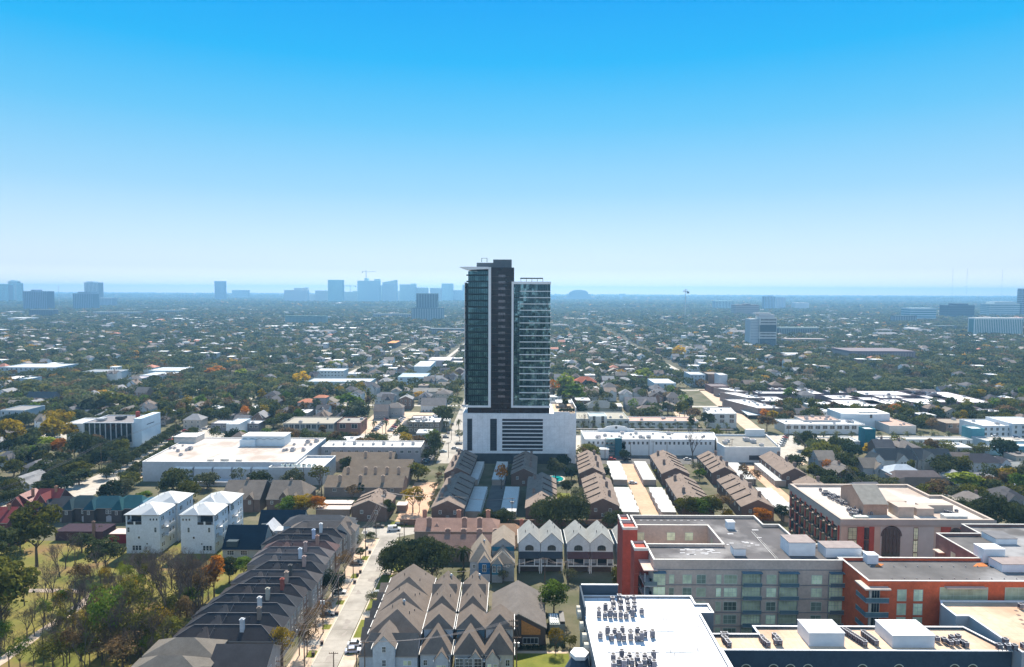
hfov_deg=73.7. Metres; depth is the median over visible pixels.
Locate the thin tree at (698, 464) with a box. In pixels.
[688,461,703,469]
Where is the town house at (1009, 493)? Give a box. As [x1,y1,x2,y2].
[986,486,1023,512]
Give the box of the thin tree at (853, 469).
[841,465,860,475]
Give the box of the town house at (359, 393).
[351,389,364,401]
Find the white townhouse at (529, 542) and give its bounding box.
[517,519,540,572]
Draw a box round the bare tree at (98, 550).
[88,545,105,583]
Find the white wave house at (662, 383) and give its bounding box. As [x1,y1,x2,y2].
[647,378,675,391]
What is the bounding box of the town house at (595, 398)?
[587,389,598,400]
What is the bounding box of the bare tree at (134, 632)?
[120,621,145,657]
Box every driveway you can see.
[301,640,321,644]
[330,593,348,595]
[340,660,355,666]
[363,612,369,616]
[396,482,436,520]
[485,464,509,511]
[622,464,658,514]
[741,464,788,501]
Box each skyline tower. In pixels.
[284,288,308,301]
[309,294,314,300]
[315,290,327,301]
[328,280,343,301]
[344,291,357,300]
[357,278,380,301]
[382,280,397,301]
[400,284,416,300]
[416,288,427,292]
[430,288,441,300]
[442,284,453,300]
[453,290,461,300]
[462,285,464,299]
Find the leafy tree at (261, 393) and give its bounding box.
[257,388,266,398]
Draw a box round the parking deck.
[971,436,1023,444]
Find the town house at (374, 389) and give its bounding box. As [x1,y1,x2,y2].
[366,383,380,396]
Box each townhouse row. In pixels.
[323,475,407,496]
[331,451,397,469]
[342,466,411,486]
[349,459,414,475]
[350,488,395,521]
[431,472,474,517]
[443,450,476,481]
[510,451,537,485]
[525,472,556,519]
[575,450,604,484]
[581,472,619,518]
[650,450,689,484]
[665,473,714,514]
[697,451,736,484]
[717,473,774,520]
[759,451,806,485]
[792,475,823,483]
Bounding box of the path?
[515,651,568,653]
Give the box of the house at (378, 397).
[375,392,396,403]
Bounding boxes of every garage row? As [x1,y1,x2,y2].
[465,486,487,517]
[471,461,483,484]
[492,461,507,485]
[501,486,519,517]
[607,461,626,485]
[614,487,638,517]
[634,461,655,485]
[649,487,676,514]
[728,462,755,484]
[754,463,785,486]
[755,487,788,521]
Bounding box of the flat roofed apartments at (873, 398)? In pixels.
[848,397,895,410]
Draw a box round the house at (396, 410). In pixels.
[389,403,404,417]
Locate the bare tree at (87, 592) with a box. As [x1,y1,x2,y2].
[78,578,98,624]
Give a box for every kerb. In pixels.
[311,539,379,666]
[338,539,397,666]
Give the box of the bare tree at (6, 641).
[0,631,23,666]
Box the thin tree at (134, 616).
[118,602,161,654]
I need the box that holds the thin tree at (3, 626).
[0,619,13,653]
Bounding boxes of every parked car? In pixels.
[320,609,334,615]
[333,588,346,593]
[345,645,360,653]
[347,639,360,646]
[352,560,362,564]
[373,523,384,527]
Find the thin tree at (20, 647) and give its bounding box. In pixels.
[5,634,33,666]
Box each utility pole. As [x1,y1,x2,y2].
[278,643,286,665]
[295,624,300,655]
[299,623,308,666]
[319,595,326,632]
[338,570,338,604]
[360,641,368,666]
[362,526,368,555]
[509,619,517,666]
[512,636,521,666]
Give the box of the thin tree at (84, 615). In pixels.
[70,609,88,628]
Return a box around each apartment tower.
[0,284,13,301]
[8,280,20,300]
[16,283,22,300]
[84,281,103,297]
[214,281,226,299]
[416,293,437,307]
[762,295,774,308]
[775,297,785,307]
[1017,288,1023,314]
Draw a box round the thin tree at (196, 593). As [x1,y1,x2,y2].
[182,587,200,602]
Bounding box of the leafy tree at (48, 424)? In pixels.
[38,416,66,436]
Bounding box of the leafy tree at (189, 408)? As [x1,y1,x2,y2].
[185,405,195,412]
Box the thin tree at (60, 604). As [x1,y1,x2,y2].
[50,588,71,609]
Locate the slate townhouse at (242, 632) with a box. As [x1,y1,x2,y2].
[172,617,282,659]
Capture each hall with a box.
[12,375,32,381]
[20,377,41,380]
[83,369,130,377]
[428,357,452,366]
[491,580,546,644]
[715,429,780,461]
[831,348,915,357]
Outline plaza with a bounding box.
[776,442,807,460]
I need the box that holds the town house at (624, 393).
[618,389,632,400]
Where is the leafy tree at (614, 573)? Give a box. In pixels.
[611,567,616,583]
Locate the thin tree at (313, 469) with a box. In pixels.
[308,464,330,490]
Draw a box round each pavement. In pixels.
[287,539,378,666]
[339,570,392,666]
[573,441,581,463]
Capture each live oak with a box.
[0,413,18,419]
[0,476,9,483]
[0,476,28,491]
[0,490,10,503]
[1,459,25,476]
[3,432,17,439]
[6,401,25,407]
[6,488,25,500]
[7,396,23,400]
[8,443,33,450]
[14,413,34,426]
[23,411,35,425]
[23,427,49,437]
[25,450,36,461]
[26,457,53,473]
[36,408,55,415]
[37,400,51,405]
[41,467,60,479]
[46,429,60,436]
[48,458,64,467]
[49,475,74,488]
[51,463,68,476]
[61,430,98,453]
[64,401,76,406]
[64,416,78,422]
[67,457,87,463]
[72,391,111,410]
[75,453,93,463]
[87,409,103,415]
[90,451,108,469]
[95,391,139,407]
[96,467,114,478]
[96,478,123,495]
[100,405,119,412]
[102,462,121,473]
[107,404,125,409]
[107,447,130,458]
[112,438,129,448]
[112,458,130,469]
[115,411,126,414]
[115,435,127,439]
[115,477,136,493]
[116,470,131,477]
[118,471,142,488]
[119,454,134,462]
[125,464,139,473]
[127,450,140,460]
[131,461,141,472]
[133,400,144,405]
[134,446,146,453]
[139,443,153,450]
[145,439,159,445]
[150,436,163,446]
[155,433,169,441]
[155,468,197,490]
[158,445,169,449]
[161,430,172,436]
[163,442,174,446]
[165,427,178,436]
[170,401,182,409]
[170,424,181,431]
[176,479,201,496]
[179,411,193,421]
[188,427,198,432]
[193,471,220,488]
[196,409,211,418]
[200,405,217,409]
[209,399,220,405]
[210,408,233,419]
[217,401,236,406]
[220,427,239,436]
[225,403,239,410]
[232,403,243,412]
[246,469,272,482]
[248,408,259,416]
[253,400,266,405]
[263,417,282,428]
[275,427,299,436]
[279,467,305,480]
[280,413,296,421]
[282,400,297,406]
[302,430,316,437]
[312,432,327,439]
[317,431,331,439]
[322,568,345,596]
[326,435,346,441]
[339,410,355,416]
[343,405,357,411]
[347,399,367,409]
[349,432,358,435]
[354,407,369,416]
[356,437,375,439]
[364,432,381,438]
[375,539,420,575]
[378,545,397,571]
[394,536,436,568]
[407,462,430,480]
[408,535,456,579]
[410,434,427,444]
[421,448,439,461]
[427,431,442,457]
[431,405,446,412]
[435,405,454,427]
[478,508,497,518]
[492,507,517,522]
[529,495,565,526]
[549,492,576,527]
[555,492,590,526]
[556,454,570,470]
[564,466,577,479]
[575,403,587,411]
[576,443,600,454]
[602,510,623,525]
[618,449,631,459]
[635,408,649,416]
[642,405,662,416]
[646,402,661,409]
[660,402,675,411]
[686,408,700,416]
[734,430,744,433]
[774,413,789,418]
[779,408,794,415]
[780,410,796,418]
[781,402,799,408]
[786,453,806,467]
[792,430,816,447]
[799,407,821,415]
[804,438,829,447]
[810,441,841,453]
[813,468,838,479]
[814,403,823,408]
[819,475,845,483]
[827,435,854,446]
[834,451,858,468]
[841,442,864,456]
[842,472,869,482]
[850,403,865,407]
[850,476,872,481]
[865,474,899,483]
[876,403,895,409]
[892,414,908,421]
[896,411,910,416]
[901,407,919,417]
[905,406,918,416]
[906,417,926,430]
[909,441,924,446]
[912,415,929,426]
[916,483,936,492]
[919,413,933,420]
[925,453,972,471]
[925,478,951,486]
[927,492,955,500]
[929,407,943,413]
[930,460,957,472]
[932,411,948,417]
[944,485,961,495]
[949,404,958,409]
[953,412,968,417]
[956,496,976,507]
[958,482,988,497]
[965,443,987,452]
[967,410,984,418]
[970,491,1023,523]
[974,410,988,415]
[975,402,988,408]
[980,478,1004,491]
[981,475,1003,487]
[984,404,999,408]
[989,437,1023,455]
[993,405,1018,410]
[993,412,1014,416]
[996,402,1008,406]
[999,408,1013,412]
[1001,466,1023,474]
[1002,483,1023,495]
[1003,503,1023,523]
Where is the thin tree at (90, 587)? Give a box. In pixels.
[85,582,101,594]
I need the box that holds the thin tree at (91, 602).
[83,597,107,620]
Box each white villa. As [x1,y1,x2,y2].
[124,501,176,552]
[145,491,194,540]
[178,502,228,553]
[196,491,243,524]
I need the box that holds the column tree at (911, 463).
[906,459,915,467]
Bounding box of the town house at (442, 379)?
[436,377,447,382]
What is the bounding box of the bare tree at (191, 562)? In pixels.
[175,549,202,616]
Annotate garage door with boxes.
[106,515,111,521]
[520,566,537,570]
[542,567,560,570]
[569,567,587,570]
[592,567,610,571]
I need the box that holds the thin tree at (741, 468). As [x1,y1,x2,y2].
[738,463,750,478]
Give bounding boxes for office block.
[29,309,57,314]
[99,298,116,306]
[232,290,249,297]
[430,328,464,334]
[890,315,916,320]
[932,325,956,328]
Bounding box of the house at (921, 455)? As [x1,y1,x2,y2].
[911,448,949,471]
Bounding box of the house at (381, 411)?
[373,404,389,418]
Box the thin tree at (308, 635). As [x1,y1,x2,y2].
[293,618,321,654]
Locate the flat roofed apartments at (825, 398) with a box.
[821,395,860,401]
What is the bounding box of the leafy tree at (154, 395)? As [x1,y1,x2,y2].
[149,393,160,400]
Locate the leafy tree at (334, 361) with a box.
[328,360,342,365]
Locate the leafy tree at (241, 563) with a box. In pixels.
[233,556,251,571]
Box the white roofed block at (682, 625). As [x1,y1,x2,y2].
[565,584,730,666]
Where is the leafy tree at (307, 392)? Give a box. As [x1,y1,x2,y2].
[303,388,312,398]
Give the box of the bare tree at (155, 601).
[145,595,157,608]
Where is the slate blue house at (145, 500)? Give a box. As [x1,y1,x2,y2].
[137,497,153,506]
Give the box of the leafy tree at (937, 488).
[926,483,947,493]
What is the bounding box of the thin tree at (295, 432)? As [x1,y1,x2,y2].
[291,430,300,437]
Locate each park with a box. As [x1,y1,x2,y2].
[0,540,250,666]
[154,426,224,446]
[362,412,433,433]
[417,441,442,464]
[601,456,758,464]
[674,410,698,425]
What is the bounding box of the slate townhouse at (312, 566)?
[252,555,327,595]
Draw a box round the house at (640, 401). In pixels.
[623,397,656,410]
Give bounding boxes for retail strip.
[576,412,628,427]
[627,416,697,428]
[774,418,864,433]
[794,415,840,421]
[875,417,915,433]
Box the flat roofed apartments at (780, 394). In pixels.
[752,390,799,398]
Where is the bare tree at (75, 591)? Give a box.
[65,579,90,617]
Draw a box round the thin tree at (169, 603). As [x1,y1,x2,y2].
[149,589,182,613]
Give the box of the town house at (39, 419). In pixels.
[33,413,50,427]
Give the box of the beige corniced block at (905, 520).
[788,484,996,556]
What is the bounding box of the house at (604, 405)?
[584,400,615,411]
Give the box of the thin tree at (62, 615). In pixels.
[52,613,72,632]
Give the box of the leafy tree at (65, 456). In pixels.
[51,451,72,462]
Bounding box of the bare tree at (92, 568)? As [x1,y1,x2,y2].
[79,562,97,586]
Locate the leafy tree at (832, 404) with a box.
[828,401,839,407]
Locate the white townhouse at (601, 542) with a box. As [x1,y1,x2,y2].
[586,520,613,573]
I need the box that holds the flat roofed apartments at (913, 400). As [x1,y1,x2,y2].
[897,398,958,405]
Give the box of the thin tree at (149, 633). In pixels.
[137,624,159,642]
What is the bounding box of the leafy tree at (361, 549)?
[355,547,365,558]
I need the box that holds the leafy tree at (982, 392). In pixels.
[978,389,985,395]
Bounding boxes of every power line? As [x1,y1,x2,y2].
[0,446,97,488]
[279,624,306,659]
[367,620,508,641]
[457,558,544,571]
[568,561,616,566]
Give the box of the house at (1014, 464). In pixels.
[997,462,1022,476]
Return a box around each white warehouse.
[139,372,181,377]
[148,367,193,372]
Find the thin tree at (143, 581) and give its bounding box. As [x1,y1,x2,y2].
[133,573,146,587]
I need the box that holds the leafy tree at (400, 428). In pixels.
[393,425,408,439]
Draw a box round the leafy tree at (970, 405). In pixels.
[962,401,975,411]
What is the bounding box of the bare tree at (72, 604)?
[54,596,83,629]
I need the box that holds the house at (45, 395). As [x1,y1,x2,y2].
[25,392,60,398]
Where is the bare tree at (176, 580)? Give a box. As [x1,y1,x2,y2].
[159,555,194,615]
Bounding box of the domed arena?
[563,290,595,298]
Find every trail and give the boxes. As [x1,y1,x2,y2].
[0,595,89,665]
[29,589,93,592]
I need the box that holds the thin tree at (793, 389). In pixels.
[789,388,797,396]
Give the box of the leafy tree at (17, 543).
[11,534,39,552]
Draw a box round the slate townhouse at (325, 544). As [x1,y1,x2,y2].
[263,535,339,572]
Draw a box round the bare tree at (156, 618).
[132,609,167,642]
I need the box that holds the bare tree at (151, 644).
[139,637,155,651]
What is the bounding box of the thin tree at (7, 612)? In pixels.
[2,606,13,618]
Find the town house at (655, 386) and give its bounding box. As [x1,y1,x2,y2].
[648,384,663,391]
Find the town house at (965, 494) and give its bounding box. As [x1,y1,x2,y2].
[952,490,992,515]
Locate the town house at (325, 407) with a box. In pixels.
[315,403,330,413]
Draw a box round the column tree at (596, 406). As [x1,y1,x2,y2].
[592,400,599,411]
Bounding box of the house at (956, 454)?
[947,452,969,471]
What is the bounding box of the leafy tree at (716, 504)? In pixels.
[703,495,723,514]
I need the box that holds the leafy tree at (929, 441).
[923,438,939,447]
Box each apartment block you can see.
[92,312,142,314]
[148,310,182,312]
[285,316,327,323]
[373,314,410,317]
[412,308,443,320]
[617,514,881,632]
[777,327,817,335]
[840,524,1023,625]
[967,317,1022,334]
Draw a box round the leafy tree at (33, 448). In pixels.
[18,445,37,462]
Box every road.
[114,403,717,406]
[412,389,865,390]
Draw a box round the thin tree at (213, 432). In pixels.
[207,426,222,436]
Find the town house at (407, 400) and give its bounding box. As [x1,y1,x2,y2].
[399,394,414,408]
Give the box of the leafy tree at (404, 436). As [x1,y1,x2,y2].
[399,432,413,440]
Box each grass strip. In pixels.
[306,651,316,656]
[322,624,331,628]
[335,600,344,604]
[353,620,363,637]
[366,599,376,610]
[375,575,394,589]
[390,521,414,526]
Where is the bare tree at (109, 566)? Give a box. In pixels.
[103,561,117,578]
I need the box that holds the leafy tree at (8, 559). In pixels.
[0,556,12,564]
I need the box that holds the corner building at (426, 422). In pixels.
[408,414,443,434]
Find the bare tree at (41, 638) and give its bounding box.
[27,637,45,666]
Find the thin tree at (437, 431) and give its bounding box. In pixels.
[423,429,440,439]
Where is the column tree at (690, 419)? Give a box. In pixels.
[687,415,694,430]
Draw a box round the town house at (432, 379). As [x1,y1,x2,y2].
[423,376,435,384]
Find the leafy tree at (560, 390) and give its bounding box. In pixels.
[556,387,565,395]
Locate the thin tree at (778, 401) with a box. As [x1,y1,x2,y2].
[774,399,782,405]
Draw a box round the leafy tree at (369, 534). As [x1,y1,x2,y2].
[366,531,376,538]
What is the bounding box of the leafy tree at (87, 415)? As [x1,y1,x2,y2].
[85,413,96,417]
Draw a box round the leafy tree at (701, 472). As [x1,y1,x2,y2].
[692,468,706,480]
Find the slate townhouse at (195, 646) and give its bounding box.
[142,637,227,657]
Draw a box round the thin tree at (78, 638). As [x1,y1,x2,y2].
[68,629,91,666]
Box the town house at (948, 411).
[942,406,956,417]
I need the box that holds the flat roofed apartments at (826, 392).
[823,390,845,394]
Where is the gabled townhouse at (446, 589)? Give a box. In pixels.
[427,570,461,638]
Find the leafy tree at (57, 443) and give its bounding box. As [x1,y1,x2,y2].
[50,438,65,450]
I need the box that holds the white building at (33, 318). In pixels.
[7,317,38,319]
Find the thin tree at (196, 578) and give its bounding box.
[187,567,214,609]
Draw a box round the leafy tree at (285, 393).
[281,391,292,397]
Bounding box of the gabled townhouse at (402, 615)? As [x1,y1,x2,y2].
[360,598,425,647]
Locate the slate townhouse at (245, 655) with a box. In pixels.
[211,644,280,666]
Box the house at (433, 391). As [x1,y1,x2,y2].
[413,388,444,398]
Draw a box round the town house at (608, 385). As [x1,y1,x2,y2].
[602,383,616,388]
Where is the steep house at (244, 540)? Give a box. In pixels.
[221,525,273,557]
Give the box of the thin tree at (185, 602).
[172,595,194,624]
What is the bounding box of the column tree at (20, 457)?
[15,453,24,469]
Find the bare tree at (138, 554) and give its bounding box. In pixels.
[131,553,151,582]
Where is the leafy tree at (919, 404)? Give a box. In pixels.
[913,401,923,411]
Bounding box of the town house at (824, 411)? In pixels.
[820,408,826,415]
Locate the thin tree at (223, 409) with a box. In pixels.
[217,407,230,419]
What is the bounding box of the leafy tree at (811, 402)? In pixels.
[807,398,818,406]
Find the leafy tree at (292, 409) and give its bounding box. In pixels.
[286,405,299,414]
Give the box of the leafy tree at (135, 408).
[127,406,141,412]
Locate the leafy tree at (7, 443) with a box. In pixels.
[0,439,19,450]
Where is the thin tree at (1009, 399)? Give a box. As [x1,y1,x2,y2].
[1003,396,1015,404]
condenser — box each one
[597,609,600,616]
[598,631,602,638]
[603,602,607,612]
[605,625,609,634]
[608,608,612,618]
[609,633,613,640]
[610,652,615,660]
[611,661,616,666]
[612,627,617,633]
[613,611,617,618]
[616,631,621,639]
[616,657,620,664]
[618,604,622,609]
[618,610,622,618]
[619,648,623,657]
[620,626,624,632]
[621,633,626,639]
[621,658,626,666]
[624,612,628,618]
[628,632,632,640]
[629,658,634,664]
[630,608,634,617]
[634,634,639,641]
[635,626,639,633]
[635,655,639,666]
[637,661,642,666]
[639,607,643,614]
[639,631,643,640]
[641,657,646,665]
[647,656,652,665]
[650,629,654,637]
[651,649,655,658]
[651,659,656,666]
[726,640,731,647]
[765,640,770,647]
[773,638,777,644]
[777,638,782,645]
[861,639,867,646]
[873,639,878,645]
[935,635,940,642]
[941,636,947,643]
[947,639,953,646]
[948,634,955,639]
[952,638,959,645]
[955,633,961,638]
[962,640,969,647]
[995,642,1002,650]
[1002,637,1009,643]
[1004,643,1011,650]
[1011,643,1018,650]
[1017,603,1023,609]
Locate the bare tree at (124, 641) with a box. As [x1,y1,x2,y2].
[110,635,136,652]
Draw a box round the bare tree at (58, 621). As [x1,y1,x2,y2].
[37,612,71,652]
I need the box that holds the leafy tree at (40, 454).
[32,449,52,459]
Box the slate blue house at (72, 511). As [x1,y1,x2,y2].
[61,495,95,522]
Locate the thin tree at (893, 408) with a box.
[888,403,900,414]
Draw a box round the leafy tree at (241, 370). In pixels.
[235,368,247,373]
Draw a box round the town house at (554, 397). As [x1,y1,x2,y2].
[550,395,561,401]
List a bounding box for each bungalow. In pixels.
[0,451,27,466]
[9,469,44,491]
[20,459,49,473]
[95,403,115,410]
[161,415,174,424]
[217,412,238,419]
[233,410,249,416]
[233,415,251,419]
[344,436,362,439]
[615,403,621,410]
[793,408,804,415]
[842,387,856,394]
[920,389,936,391]
[939,469,960,484]
[966,472,993,485]
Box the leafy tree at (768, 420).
[756,415,778,431]
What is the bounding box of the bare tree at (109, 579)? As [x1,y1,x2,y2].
[103,572,119,591]
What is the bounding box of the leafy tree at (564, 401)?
[562,398,568,407]
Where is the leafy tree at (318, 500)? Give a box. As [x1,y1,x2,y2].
[306,496,328,508]
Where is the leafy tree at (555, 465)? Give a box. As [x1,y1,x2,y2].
[546,457,565,478]
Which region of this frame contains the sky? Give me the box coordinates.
[0,0,1023,295]
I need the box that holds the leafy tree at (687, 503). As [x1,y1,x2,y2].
[673,495,698,514]
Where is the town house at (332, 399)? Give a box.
[329,396,339,402]
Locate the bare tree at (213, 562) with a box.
[166,548,216,611]
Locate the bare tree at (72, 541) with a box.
[52,533,81,568]
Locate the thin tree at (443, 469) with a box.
[437,466,445,475]
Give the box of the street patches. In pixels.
[325,540,389,661]
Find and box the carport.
[718,394,759,414]
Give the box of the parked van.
[387,525,400,530]
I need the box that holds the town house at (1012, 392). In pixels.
[1003,390,1016,397]
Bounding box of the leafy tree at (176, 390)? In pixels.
[174,388,181,400]
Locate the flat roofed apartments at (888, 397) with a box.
[869,394,904,398]
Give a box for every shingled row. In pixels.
[414,509,499,539]
[428,528,514,561]
[499,519,523,546]
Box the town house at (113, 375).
[106,369,121,380]
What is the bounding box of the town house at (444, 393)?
[436,389,452,401]
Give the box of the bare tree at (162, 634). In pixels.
[149,626,172,644]
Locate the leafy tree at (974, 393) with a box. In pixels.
[970,389,980,398]
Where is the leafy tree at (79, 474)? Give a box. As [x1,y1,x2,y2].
[66,468,93,484]
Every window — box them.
[227,550,233,554]
[240,550,246,554]
[407,660,411,665]
[455,658,462,666]
[465,658,472,666]
[474,659,481,666]
[505,660,509,665]
[523,638,537,643]
[525,545,533,550]
[547,545,555,550]
[574,545,582,550]
[597,545,605,550]
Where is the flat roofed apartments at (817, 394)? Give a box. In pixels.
[806,389,823,399]
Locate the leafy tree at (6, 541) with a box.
[0,526,24,559]
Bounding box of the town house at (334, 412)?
[326,401,341,416]
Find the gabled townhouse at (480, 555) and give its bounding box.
[469,534,491,581]
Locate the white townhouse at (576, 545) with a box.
[563,520,590,573]
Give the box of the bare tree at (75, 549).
[67,538,84,566]
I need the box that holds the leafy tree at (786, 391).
[783,387,792,395]
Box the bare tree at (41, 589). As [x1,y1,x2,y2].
[33,588,52,600]
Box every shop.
[337,417,366,434]
[386,340,400,347]
[402,417,419,428]
[702,407,736,427]
[805,437,836,445]
[838,436,859,450]
[929,417,963,432]
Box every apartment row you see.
[713,387,747,396]
[720,392,764,401]
[722,399,782,417]
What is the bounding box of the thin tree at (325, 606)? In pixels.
[314,598,333,617]
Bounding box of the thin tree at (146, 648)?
[143,633,159,651]
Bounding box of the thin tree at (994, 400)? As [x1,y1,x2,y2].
[988,397,1000,404]
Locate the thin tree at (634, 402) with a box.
[628,398,637,405]
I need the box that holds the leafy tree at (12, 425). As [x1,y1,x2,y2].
[0,418,26,448]
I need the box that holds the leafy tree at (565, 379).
[555,373,574,387]
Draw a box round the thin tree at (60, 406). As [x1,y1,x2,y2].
[51,402,62,409]
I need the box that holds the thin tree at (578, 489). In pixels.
[570,486,583,495]
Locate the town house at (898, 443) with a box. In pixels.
[893,438,920,448]
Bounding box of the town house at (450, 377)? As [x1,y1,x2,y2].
[445,373,454,382]
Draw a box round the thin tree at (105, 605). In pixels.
[86,585,127,652]
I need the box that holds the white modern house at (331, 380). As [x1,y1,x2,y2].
[309,378,375,385]
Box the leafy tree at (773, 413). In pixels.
[766,410,777,417]
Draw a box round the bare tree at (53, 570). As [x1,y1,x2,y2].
[33,561,65,601]
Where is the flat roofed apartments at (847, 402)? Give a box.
[827,399,883,407]
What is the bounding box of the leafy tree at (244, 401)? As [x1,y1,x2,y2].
[239,399,249,404]
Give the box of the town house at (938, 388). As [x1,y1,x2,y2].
[935,385,951,391]
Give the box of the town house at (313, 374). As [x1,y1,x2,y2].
[309,371,320,379]
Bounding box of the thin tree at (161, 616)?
[144,605,172,636]
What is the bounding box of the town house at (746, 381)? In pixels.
[741,380,755,390]
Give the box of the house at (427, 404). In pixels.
[420,398,447,411]
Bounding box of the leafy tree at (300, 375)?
[292,371,310,381]
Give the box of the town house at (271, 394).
[264,390,280,398]
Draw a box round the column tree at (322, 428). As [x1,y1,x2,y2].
[318,425,326,432]
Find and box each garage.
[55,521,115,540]
[315,505,351,515]
[324,500,354,504]
[396,502,407,511]
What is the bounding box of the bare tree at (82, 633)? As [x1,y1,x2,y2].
[72,625,94,661]
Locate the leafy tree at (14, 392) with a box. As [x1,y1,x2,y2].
[12,389,23,397]
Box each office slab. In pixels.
[712,301,732,308]
[731,303,758,313]
[745,313,776,346]
[791,303,808,307]
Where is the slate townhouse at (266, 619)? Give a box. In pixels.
[185,606,289,656]
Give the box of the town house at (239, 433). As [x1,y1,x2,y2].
[231,431,245,437]
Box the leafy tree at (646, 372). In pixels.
[634,368,653,382]
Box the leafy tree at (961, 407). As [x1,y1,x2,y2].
[956,404,967,410]
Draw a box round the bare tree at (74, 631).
[57,621,84,662]
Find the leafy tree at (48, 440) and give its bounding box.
[34,436,55,452]
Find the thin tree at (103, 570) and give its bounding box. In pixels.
[96,566,111,584]
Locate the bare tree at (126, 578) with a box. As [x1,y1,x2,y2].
[111,571,136,624]
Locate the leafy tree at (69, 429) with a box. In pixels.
[62,422,79,438]
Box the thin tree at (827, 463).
[821,459,830,466]
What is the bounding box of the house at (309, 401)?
[297,399,314,413]
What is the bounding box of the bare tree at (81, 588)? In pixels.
[63,573,90,631]
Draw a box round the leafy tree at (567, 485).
[561,480,573,491]
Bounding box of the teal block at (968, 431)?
[961,426,984,438]
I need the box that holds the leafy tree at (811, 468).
[806,462,821,477]
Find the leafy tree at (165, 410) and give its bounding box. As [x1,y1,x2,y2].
[160,406,172,418]
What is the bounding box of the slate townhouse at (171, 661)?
[131,655,213,666]
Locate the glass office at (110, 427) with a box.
[67,411,160,446]
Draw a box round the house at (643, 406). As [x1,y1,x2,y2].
[633,405,662,416]
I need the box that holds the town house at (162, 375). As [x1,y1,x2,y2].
[156,373,169,381]
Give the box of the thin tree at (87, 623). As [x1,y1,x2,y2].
[78,616,94,629]
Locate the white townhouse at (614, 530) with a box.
[611,524,617,566]
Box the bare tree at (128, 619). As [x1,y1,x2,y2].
[109,604,142,633]
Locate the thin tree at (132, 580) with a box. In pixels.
[122,575,139,585]
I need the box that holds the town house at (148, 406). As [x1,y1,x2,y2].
[138,402,156,411]
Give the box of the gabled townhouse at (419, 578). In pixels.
[377,564,436,599]
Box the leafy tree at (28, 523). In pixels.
[8,501,62,566]
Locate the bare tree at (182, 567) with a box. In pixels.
[164,545,204,617]
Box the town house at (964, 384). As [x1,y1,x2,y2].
[956,382,977,388]
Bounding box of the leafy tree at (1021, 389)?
[1016,386,1023,392]
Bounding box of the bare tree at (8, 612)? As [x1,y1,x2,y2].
[2,602,17,622]
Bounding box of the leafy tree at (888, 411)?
[883,408,892,416]
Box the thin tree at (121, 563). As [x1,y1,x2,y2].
[114,561,126,578]
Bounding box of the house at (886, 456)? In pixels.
[865,448,916,468]
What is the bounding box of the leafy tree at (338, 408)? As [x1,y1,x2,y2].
[335,403,345,412]
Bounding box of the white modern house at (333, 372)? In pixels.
[317,368,347,377]
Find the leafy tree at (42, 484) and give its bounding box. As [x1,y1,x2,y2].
[31,479,54,489]
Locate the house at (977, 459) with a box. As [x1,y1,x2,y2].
[962,453,1010,474]
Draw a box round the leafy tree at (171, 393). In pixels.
[168,391,177,400]
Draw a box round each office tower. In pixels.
[23,290,54,308]
[73,292,99,308]
[901,308,936,318]
[939,303,974,316]
[980,301,1019,315]
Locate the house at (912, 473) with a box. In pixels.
[884,470,940,477]
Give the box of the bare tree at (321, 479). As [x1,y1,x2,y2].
[317,467,323,495]
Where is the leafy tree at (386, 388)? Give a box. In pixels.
[382,385,390,391]
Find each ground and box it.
[0,380,1020,666]
[8,304,1023,397]
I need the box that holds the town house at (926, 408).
[920,402,941,417]
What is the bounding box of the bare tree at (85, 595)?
[65,585,102,627]
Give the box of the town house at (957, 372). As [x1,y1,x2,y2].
[951,371,965,380]
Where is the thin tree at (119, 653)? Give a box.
[99,629,146,666]
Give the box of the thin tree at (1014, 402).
[1006,400,1019,406]
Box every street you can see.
[0,447,158,506]
[312,527,413,666]
[407,343,464,387]
[436,399,464,462]
[698,389,806,464]
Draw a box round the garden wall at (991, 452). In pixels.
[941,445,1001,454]
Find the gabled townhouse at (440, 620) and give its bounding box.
[419,603,456,666]
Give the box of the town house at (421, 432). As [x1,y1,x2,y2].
[416,429,432,446]
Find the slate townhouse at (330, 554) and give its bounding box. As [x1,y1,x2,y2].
[251,541,334,574]
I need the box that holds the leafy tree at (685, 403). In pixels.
[681,400,689,416]
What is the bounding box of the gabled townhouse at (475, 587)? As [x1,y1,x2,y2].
[458,570,488,612]
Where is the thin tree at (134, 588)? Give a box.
[112,574,157,614]
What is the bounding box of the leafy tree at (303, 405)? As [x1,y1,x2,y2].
[298,401,309,409]
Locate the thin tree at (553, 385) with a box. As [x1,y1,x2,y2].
[550,379,560,394]
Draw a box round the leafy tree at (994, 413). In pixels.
[989,411,997,415]
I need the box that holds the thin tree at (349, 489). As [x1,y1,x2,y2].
[343,484,361,499]
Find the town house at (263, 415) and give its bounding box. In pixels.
[251,410,269,424]
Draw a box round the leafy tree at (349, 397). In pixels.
[334,392,362,405]
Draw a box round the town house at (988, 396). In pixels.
[980,394,1000,400]
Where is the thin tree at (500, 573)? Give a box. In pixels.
[498,570,508,578]
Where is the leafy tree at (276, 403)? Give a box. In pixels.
[269,399,280,406]
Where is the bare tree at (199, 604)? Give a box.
[190,589,210,612]
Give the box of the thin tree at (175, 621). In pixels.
[154,614,188,639]
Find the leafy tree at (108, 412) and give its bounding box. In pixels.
[100,410,114,416]
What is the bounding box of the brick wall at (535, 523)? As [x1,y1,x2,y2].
[400,519,613,526]
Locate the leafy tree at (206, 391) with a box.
[201,387,212,396]
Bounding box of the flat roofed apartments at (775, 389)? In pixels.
[767,387,792,390]
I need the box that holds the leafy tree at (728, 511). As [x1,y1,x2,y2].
[720,508,733,514]
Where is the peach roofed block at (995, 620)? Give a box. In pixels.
[939,600,1023,666]
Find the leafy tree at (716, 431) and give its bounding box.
[710,428,723,433]
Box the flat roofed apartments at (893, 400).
[882,399,913,411]
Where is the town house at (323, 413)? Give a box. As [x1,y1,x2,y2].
[313,408,331,416]

